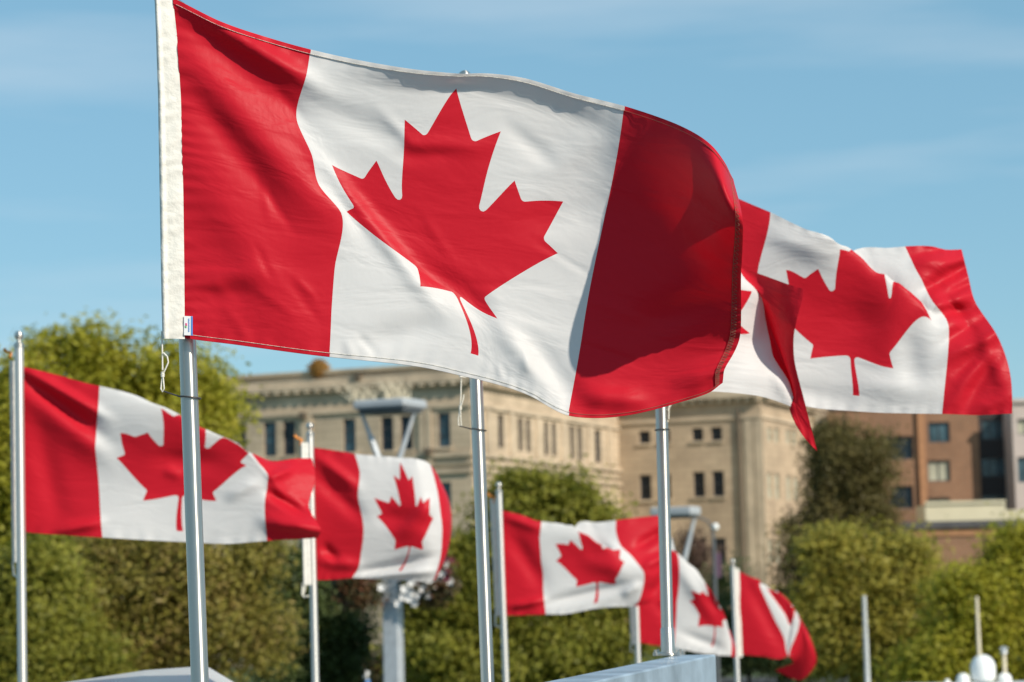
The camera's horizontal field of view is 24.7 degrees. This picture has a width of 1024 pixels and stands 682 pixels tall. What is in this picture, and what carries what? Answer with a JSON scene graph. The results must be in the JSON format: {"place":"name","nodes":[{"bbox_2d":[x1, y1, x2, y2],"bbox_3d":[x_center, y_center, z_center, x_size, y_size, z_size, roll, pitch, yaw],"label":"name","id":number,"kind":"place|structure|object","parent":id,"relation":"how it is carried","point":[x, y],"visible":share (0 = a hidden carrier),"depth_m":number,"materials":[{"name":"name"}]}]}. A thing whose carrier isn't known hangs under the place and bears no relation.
{"place":"outdoors","nodes":[
{"label":"outdoors","id":0,"kind":"place"},
{"bbox_2d":[71,667,232,681],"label":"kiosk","id":1,"kind":"object","parent":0,"point":[183,674],"visible":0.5,"depth_m":10.10,"materials":[{"name":"grey metal"}]},
{"bbox_2d":[4,365,621,668],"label":"stone building","id":2,"kind":"structure","parent":0,"point":[520,425],"depth_m":154.20,"materials":[{"name":"grey stone"}]},
{"bbox_2d":[234,423,245,449],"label":"window","id":3,"kind":"structure","parent":2,"relation":"in","point":[243,436],"depth_m":156.56,"materials":[{"name":"grey stone"}]},
{"bbox_2d":[262,422,277,458],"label":"window","id":4,"kind":"structure","parent":2,"relation":"in","point":[270,427],"depth_m":155.72,"materials":[{"name":"blue glass"}]},
{"bbox_2d":[280,421,297,458],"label":"window","id":5,"kind":"structure","parent":2,"relation":"in","point":[289,426],"depth_m":155.23,"materials":[{"name":"blue"}]},
{"bbox_2d":[306,358,331,379],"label":"shrub","id":6,"kind":"object","parent":2,"relation":"on","point":[316,367],"visible":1,"depth_m":154.37,"materials":[{"name":"orange plant"}]},
{"bbox_2d":[344,419,357,453],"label":"window","id":7,"kind":"structure","parent":2,"relation":"in","point":[349,424],"depth_m":153.60,"materials":[{"name":"blue"}]},
{"bbox_2d":[379,417,395,453],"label":"window","id":8,"kind":"structure","parent":2,"relation":"in","point":[387,422],"depth_m":152.60,"materials":[{"name":"blue"}]},
{"bbox_2d":[398,416,414,452],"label":"window","id":9,"kind":"structure","parent":2,"relation":"in","point":[404,419],"depth_m":152.11,"materials":[{"name":"blue"}]},
{"bbox_2d":[435,413,452,449],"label":"window","id":10,"kind":"structure","parent":2,"relation":"in","point":[444,418],"depth_m":151.15,"materials":[{"name":"blue"}]},
{"bbox_2d":[441,482,453,512],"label":"window","id":11,"kind":"structure","parent":2,"relation":"in","point":[447,485],"depth_m":150.67,"materials":[{"name":"grey"}]},
{"bbox_2d":[498,415,501,447],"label":"window","id":12,"kind":"structure","parent":2,"relation":"in","point":[499,416],"depth_m":155.45,"materials":[{"name":"grey stone"}]},
{"bbox_2d":[518,418,520,450],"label":"window","id":13,"kind":"structure","parent":2,"relation":"in","point":[518,418],"depth_m":158.67,"materials":[{"name":"grey stone"}]},
{"bbox_2d":[526,419,528,451],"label":"window","id":14,"kind":"structure","parent":2,"relation":"in","point":[526,419],"depth_m":160.08,"materials":[{"name":"grey stone"}]},
{"bbox_2d":[544,422,546,454],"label":"window","id":15,"kind":"structure","parent":2,"relation":"in","point":[545,438],"depth_m":163.27,"materials":[{"name":"grey stone"}]},
{"bbox_2d":[552,423,554,455],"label":"window","id":16,"kind":"structure","parent":2,"relation":"in","point":[553,453],"depth_m":164.67,"materials":[{"name":"beige stone"}]},
{"bbox_2d":[570,426,572,458],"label":"window","id":17,"kind":"structure","parent":2,"relation":"in","point":[570,426],"depth_m":168.13,"materials":[{"name":"beige stone"}]},
{"bbox_2d":[577,427,579,459],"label":"window","id":18,"kind":"structure","parent":2,"relation":"in","point":[577,427],"depth_m":169.53,"materials":[{"name":"beige stone"}]},
{"bbox_2d":[595,430,598,462],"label":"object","id":19,"kind":"structure","parent":2,"relation":"in","point":[596,432],"depth_m":173.29,"materials":[{"name":"beige stone"}]},
{"bbox_2d":[363,671,369,681],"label":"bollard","id":20,"kind":"object","parent":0,"point":[364,675],"visible":0.52,"depth_m":89.08,"materials":[{"name":"white"}]},
{"bbox_2d":[333,376,426,681],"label":"lamp post","id":21,"kind":"object","parent":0,"point":[393,650],"visible":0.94,"depth_m":44.62,"materials":[{"name":"grey metal"}]},
{"bbox_2d":[325,578,390,613],"bbox_3d":[-2.939,4.596,44.560,1.364,1.226,1.385,-1,-6,0],"label":"hanging basket","id":22,"kind":"object","parent":21,"relation":"hanging from","point":[359,593],"visible":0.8,"depth_m":44.26,"materials":[{"name":"brown"}]},
{"bbox_2d":[395,553,462,608],"bbox_3d":[-1.581,4.489,44.599,1.293,1.248,1.395,-1,-6,0],"label":"hanging basket","id":23,"kind":"object","parent":21,"relation":"hanging from","point":[435,590],"visible":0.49,"depth_m":44.23,"materials":[{"name":"brown"}]},
{"bbox_2d":[0,0,1023,398],"label":"sky","id":24,"kind":"structure","parent":0,"point":[858,124],"materials":[{"name":"blue"}]},
{"bbox_2d":[223,650,1019,681],"bbox_3d":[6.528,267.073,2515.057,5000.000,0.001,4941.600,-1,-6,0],"label":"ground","id":25,"kind":"structure","parent":0,"point":[633,662],"depth_m":137.56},
{"bbox_2d":[0,306,263,596],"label":"broadleaf tree","id":26,"kind":"object","parent":25,"relation":"on","point":[89,362],"visible":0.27,"depth_m":77.60,"materials":[{"name":"green plant"}]},
{"bbox_2d":[217,539,383,681],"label":"evergreen tree","id":27,"kind":"object","parent":25,"relation":"on","point":[344,642],"visible":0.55,"depth_m":82.33,"materials":[{"name":"green plant"}]},
{"bbox_2d":[350,644,443,681],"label":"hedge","id":28,"kind":"object","parent":25,"relation":"on","point":[378,676],"visible":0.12,"depth_m":90.45,"materials":[{"name":"green plant"}]},
{"bbox_2d":[368,454,670,681],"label":"broadleaf tree","id":29,"kind":"object","parent":25,"relation":"on","point":[440,642],"visible":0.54,"depth_m":78.27,"materials":[{"name":"green plant"}]},
{"bbox_2d":[650,504,700,655],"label":"lamp post","id":30,"kind":"object","parent":25,"relation":"on","point":[692,512],"visible":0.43,"depth_m":71.60,"materials":[{"name":"grey metal"}]},
{"bbox_2d":[671,519,729,589],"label":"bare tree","id":31,"kind":"object","parent":25,"relation":"on","point":[697,559],"visible":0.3,"depth_m":118.94,"materials":[{"name":"plant"}]},
{"bbox_2d":[814,409,827,494],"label":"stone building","id":32,"kind":"structure","parent":25,"relation":"on","point":[824,412],"depth_m":196.34,"materials":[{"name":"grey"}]},
{"bbox_2d":[771,511,956,681],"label":"broadleaf tree","id":33,"kind":"object","parent":25,"relation":"on","point":[848,572],"visible":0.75,"depth_m":76.55,"materials":[{"name":"green plant"}]},
{"bbox_2d":[862,502,1023,681],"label":"broadleaf tree","id":34,"kind":"object","parent":25,"relation":"on","point":[995,585],"visible":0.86,"depth_m":70.60,"materials":[{"name":"green plant"}]},
{"bbox_2d":[548,654,715,681],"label":"steel beam","id":35,"kind":"structure","parent":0,"point":[689,668],"depth_m":8.00,"materials":[{"name":"grey metal"}]},
{"bbox_2d":[653,406,682,655],"bbox_3d":[0.571,0.236,9.023,0.105,1.936,0.103,-3,-6,11],"label":"flagpole","id":36,"kind":"object","parent":35,"relation":"on","point":[667,638],"visible":0.62,"depth_m":8.95,"materials":[{"name":"metal"}]},
{"bbox_2d":[654,199,1011,430],"bbox_3d":[1.222,-0.175,9.148,1.379,1.033,0.260,-1,-6,-2],"label":"flag","id":37,"kind":"object","parent":36,"relation":"attached to","point":[907,329],"visible":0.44,"depth_m":9.07,"materials":[{"name":"white fabric"}]},
{"bbox_2d":[618,391,820,648],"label":"stone building","id":38,"kind":"structure","parent":0,"point":[733,470],"depth_m":174.59,"materials":[{"name":"beige stone"}]},
{"bbox_2d":[637,431,651,445],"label":"window","id":39,"kind":"structure","parent":38,"relation":"in","point":[644,435],"depth_m":176.63,"materials":[{"name":"grey stone"}]},
{"bbox_2d":[638,475,653,502],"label":"window","id":40,"kind":"structure","parent":38,"relation":"in","point":[645,480],"depth_m":176.28,"materials":[{"name":"grey"}]},
{"bbox_2d":[657,474,672,501],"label":"window","id":41,"kind":"structure","parent":38,"relation":"in","point":[669,474],"depth_m":175.55,"materials":[{"name":"beige"}]},
{"bbox_2d":[668,430,671,444],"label":"window","id":42,"kind":"structure","parent":38,"relation":"in","point":[668,430],"depth_m":175.94,"materials":[{"name":"grey stone"}]},
{"bbox_2d":[690,428,704,443],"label":"window","id":43,"kind":"structure","parent":38,"relation":"in","point":[697,432],"depth_m":175.12,"materials":[{"name":"grey"}]},
{"bbox_2d":[691,472,706,499],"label":"window","id":44,"kind":"structure","parent":38,"relation":"in","point":[699,477],"depth_m":174.74,"materials":[{"name":"grey glass"}]},
{"bbox_2d":[695,539,705,569],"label":"window","id":45,"kind":"structure","parent":38,"relation":"in","point":[697,539],"depth_m":174.31,"materials":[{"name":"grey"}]},
{"bbox_2d":[709,427,723,442],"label":"window","id":46,"kind":"structure","parent":38,"relation":"in","point":[716,432],"depth_m":174.57,"materials":[{"name":"grey stone"}]},
{"bbox_2d":[710,471,725,498],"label":"window","id":47,"kind":"structure","parent":38,"relation":"in","point":[718,476],"depth_m":174.23,"materials":[{"name":"grey glass"}]},
{"bbox_2d":[715,538,725,568],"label":"window","id":48,"kind":"structure","parent":38,"relation":"in","point":[723,541],"depth_m":173.68,"materials":[{"name":"grey"}]},
{"bbox_2d":[767,427,771,442],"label":"window","id":49,"kind":"structure","parent":38,"relation":"in","point":[769,428],"depth_m":175.72,"materials":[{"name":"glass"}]},
{"bbox_2d":[767,472,772,498],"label":"window","id":50,"kind":"structure","parent":38,"relation":"in","point":[770,492],"depth_m":174.91,"materials":[{"name":"glass"}]},
{"bbox_2d":[768,538,772,564],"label":"window","id":51,"kind":"structure","parent":38,"relation":"in","point":[770,549],"depth_m":173.87,"materials":[{"name":"glass"}]},
{"bbox_2d":[774,428,778,443],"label":"window","id":52,"kind":"structure","parent":38,"relation":"in","point":[776,430],"depth_m":177.49,"materials":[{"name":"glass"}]},
{"bbox_2d":[775,473,779,499],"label":"window","id":53,"kind":"structure","parent":38,"relation":"in","point":[777,484],"depth_m":176.80,"materials":[{"name":"glass"}]},
{"bbox_2d":[776,539,780,564],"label":"window","id":54,"kind":"structure","parent":38,"relation":"in","point":[777,559],"depth_m":175.89,"materials":[{"name":"glass"}]},
{"bbox_2d":[786,429,790,444],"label":"window","id":55,"kind":"structure","parent":38,"relation":"in","point":[788,434],"depth_m":180.68,"materials":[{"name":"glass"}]},
{"bbox_2d":[786,475,791,500],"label":"window","id":56,"kind":"structure","parent":38,"relation":"in","point":[789,494],"depth_m":179.98,"materials":[{"name":"glass"}]},
{"bbox_2d":[792,430,796,445],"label":"window","id":57,"kind":"structure","parent":38,"relation":"in","point":[794,435],"depth_m":182.45,"materials":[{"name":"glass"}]},
{"bbox_2d":[793,476,798,501],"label":"window","id":58,"kind":"structure","parent":38,"relation":"in","point":[795,484],"depth_m":181.83,"materials":[{"name":"glass"}]},
{"bbox_2d":[720,673,892,681],"bbox_3d":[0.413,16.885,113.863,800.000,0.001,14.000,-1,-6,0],"label":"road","id":59,"kind":"structure","parent":0,"point":[760,679],"depth_m":116.58,"materials":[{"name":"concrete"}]},
{"bbox_2d":[658,550,832,681],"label":"shrub","id":60,"kind":"object","parent":59,"relation":"on","point":[748,664],"visible":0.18,"depth_m":110.36,"materials":[{"name":"green plant"}]},
{"bbox_2d":[820,409,1006,523],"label":"brick building","id":61,"kind":"structure","parent":0,"point":[959,457],"depth_m":188.85,"materials":[{"name":"brown brick"}]},
{"bbox_2d":[884,436,912,459],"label":"window","id":62,"kind":"structure","parent":61,"relation":"in","point":[909,455],"depth_m":189.12,"materials":[{"name":"grey"}]},
{"bbox_2d":[890,486,912,508],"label":"window","id":63,"kind":"structure","parent":61,"relation":"in","point":[908,493],"depth_m":188.71,"materials":[{"name":"grey"}]},
{"bbox_2d":[927,460,949,481],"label":"window","id":64,"kind":"structure","parent":61,"relation":"in","point":[938,470],"depth_m":188.84,"materials":[{"name":"grey glass"}]},
{"bbox_2d":[927,498,949,501],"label":"window","id":65,"kind":"structure","parent":61,"relation":"in","point":[929,499],"depth_m":188.61,"materials":[{"name":"grey"}]},
{"bbox_2d":[928,422,949,442],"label":"window","id":66,"kind":"structure","parent":61,"relation":"in","point":[937,431],"depth_m":189.17,"materials":[{"name":"blue glass"}]},
{"bbox_2d":[981,420,1002,439],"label":"window","id":67,"kind":"structure","parent":61,"relation":"in","point":[991,429],"depth_m":190.14,"materials":[{"name":"blue"}]},
{"bbox_2d":[981,458,1004,476],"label":"window","id":68,"kind":"structure","parent":61,"relation":"in","point":[991,467],"depth_m":189.86,"materials":[{"name":"blue glass"}]},
{"bbox_2d":[981,495,1006,509],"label":"window","id":69,"kind":"structure","parent":61,"relation":"in","point":[984,497],"depth_m":189.58,"materials":[{"name":"grey"}]},
{"bbox_2d":[896,519,1022,641],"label":"brick building","id":70,"kind":"structure","parent":0,"point":[960,543],"depth_m":164.28,"materials":[{"name":"brown"}]},
{"bbox_2d":[916,500,1023,521],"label":"cream building","id":71,"kind":"structure","parent":0,"point":[957,510],"depth_m":175.53,"materials":[{"name":"beige concrete"}]},
{"bbox_2d":[1002,398,1023,509],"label":"stone building","id":72,"kind":"structure","parent":0,"point":[1013,429],"depth_m":186.35,"materials":[{"name":"grey stone"}]},
{"bbox_2d":[1017,419,1023,434],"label":"window","id":73,"kind":"structure","parent":72,"relation":"in","point":[1020,422],"depth_m":186.46,"materials":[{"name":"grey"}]},
{"bbox_2d":[1017,457,1023,482],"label":"window","id":74,"kind":"structure","parent":72,"relation":"in","point":[1020,460],"depth_m":186.14,"materials":[{"name":"blue glass"}]},
{"label":"water","id":75,"kind":"structure","parent":0,"visible":0},
{"bbox_2d":[862,595,1023,681],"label":"boat","id":76,"kind":"object","parent":75,"relation":"on","point":[983,668],"visible":1,"depth_m":45.51,"materials":[{"name":"white"}]},
{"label":"floating dock","id":77,"kind":"structure","parent":0,"visible":0},
{"bbox_2d":[14,331,26,681],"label":"flagpole","id":78,"kind":"object","parent":77,"relation":"on","point":[20,517],"visible":1,"depth_m":12.86,"materials":[{"name":"metal"}]},
{"bbox_2d":[3,348,320,577],"bbox_3d":[-1.943,0.656,13.015,1.765,1.280,0.295,-1,-6,0],"label":"flag","id":79,"kind":"object","parent":78,"relation":"attached to","point":[104,462],"visible":0.94,"depth_m":12.96,"materials":[{"name":"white fabric"}]},
{"bbox_2d":[179,0,208,681],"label":"flagpole","id":80,"kind":"object","parent":77,"relation":"on","point":[194,521],"visible":0.6,"depth_m":6.24,"materials":[{"name":"metal"}]},
{"bbox_2d":[154,0,742,417],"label":"flag","id":81,"kind":"object","parent":80,"relation":"attached to","point":[566,252],"visible":1,"depth_m":6.34,"materials":[{"name":"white fabric"}]},
{"bbox_2d":[306,422,318,681],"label":"flagpole","id":82,"kind":"object","parent":77,"relation":"on","point":[313,606],"visible":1,"depth_m":16.19,"materials":[{"name":"metal"}]},
{"bbox_2d":[294,435,451,597],"bbox_3d":[-0.911,1.212,16.334,1.191,1.128,0.477,2,-7,-28],"label":"flag","id":83,"kind":"object","parent":82,"relation":"attached to","point":[384,517],"visible":0.88,"depth_m":16.30,"materials":[{"name":"red fabric"}]},
{"bbox_2d":[459,70,493,681],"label":"flagpole","id":84,"kind":"object","parent":77,"relation":"on","point":[482,541],"visible":0.51,"depth_m":8.36,"materials":[{"name":"metal"}]},
{"bbox_2d":[458,268,816,450],"bbox_3d":[0.445,-0.238,8.449,1.295,1.295,0.242,-1,-6,-5],"label":"flag","id":85,"kind":"object","parent":84,"relation":"attached to","point":[761,362],"visible":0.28,"depth_m":8.48,"materials":[{"name":"white fabric"}]},
{"bbox_2d":[495,482,508,681],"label":"flagpole","id":86,"kind":"object","parent":77,"relation":"on","point":[502,589],"visible":1,"depth_m":20.47,"materials":[{"name":"metal"}]},
{"bbox_2d":[487,492,659,626],"bbox_3d":[0.602,1.906,20.595,1.623,1.187,0.233,-1,-6,-4],"label":"flag","id":87,"kind":"object","parent":86,"relation":"attached to","point":[554,568],"visible":0.95,"depth_m":20.57,"materials":[{"name":"red fabric"}]},
{"bbox_2d":[634,606,640,663],"bbox_3d":[1.322,4.665,23.640,0.168,5.659,0.168,-1,-6,0],"label":"flagpole","id":88,"kind":"object","parent":77,"relation":"on","point":[637,636],"depth_m":23.79,"materials":[{"name":"metal"}]},
{"bbox_2d":[630,550,735,656],"bbox_3d":[1.801,2.647,23.950,1.165,1.206,0.361,1,-6,-19],"label":"flag","id":89,"kind":"object","parent":88,"relation":"attached to","point":[700,625],"visible":0.66,"depth_m":23.89,"materials":[{"name":"white fabric"}]},
{"bbox_2d":[730,559,739,681],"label":"flagpole","id":90,"kind":"object","parent":77,"relation":"on","point":[735,618],"visible":1,"depth_m":27.28,"materials":[{"name":"metal"}]},
{"bbox_2d":[736,568,815,679],"bbox_3d":[3.081,3.326,27.491,0.945,1.328,0.307,-1,-6,0],"label":"flag","id":91,"kind":"object","parent":90,"relation":"attached to","point":[770,624],"visible":1,"depth_m":27.36,"materials":[{"name":"red fabric"}]},
{"bbox_3d":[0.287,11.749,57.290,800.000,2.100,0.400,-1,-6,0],"label":"quay wall","id":92,"kind":"structure","parent":0,"visible":0},
{"bbox_2d":[0,530,155,681],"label":"broadleaf tree","id":93,"kind":"object","parent":92,"relation":"on","point":[66,642],"visible":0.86,"depth_m":56.67,"materials":[{"name":"green plant"}]},
{"label":"promenade","id":94,"kind":"structure","parent":0,"visible":0},
{"bbox_2d":[26,532,318,681],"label":"broadleaf tree","id":95,"kind":"object","parent":94,"relation":"on","point":[147,575],"visible":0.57,"depth_m":60.74,"materials":[{"name":"green plant"}]},
{"label":"pavement","id":96,"kind":"structure","parent":0,"visible":0},
{"bbox_2d":[697,517,721,681],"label":"street lamp","id":97,"kind":"object","parent":96,"relation":"on","point":[716,561],"visible":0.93,"depth_m":94.51,"materials":[{"name":"grey metal"}]},
{"bbox_2d":[754,411,945,681],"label":"conifer","id":98,"kind":"object","parent":96,"relation":"on","point":[848,473],"visible":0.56,"depth_m":102.91,"materials":[{"name":"green plant"}]}
]}

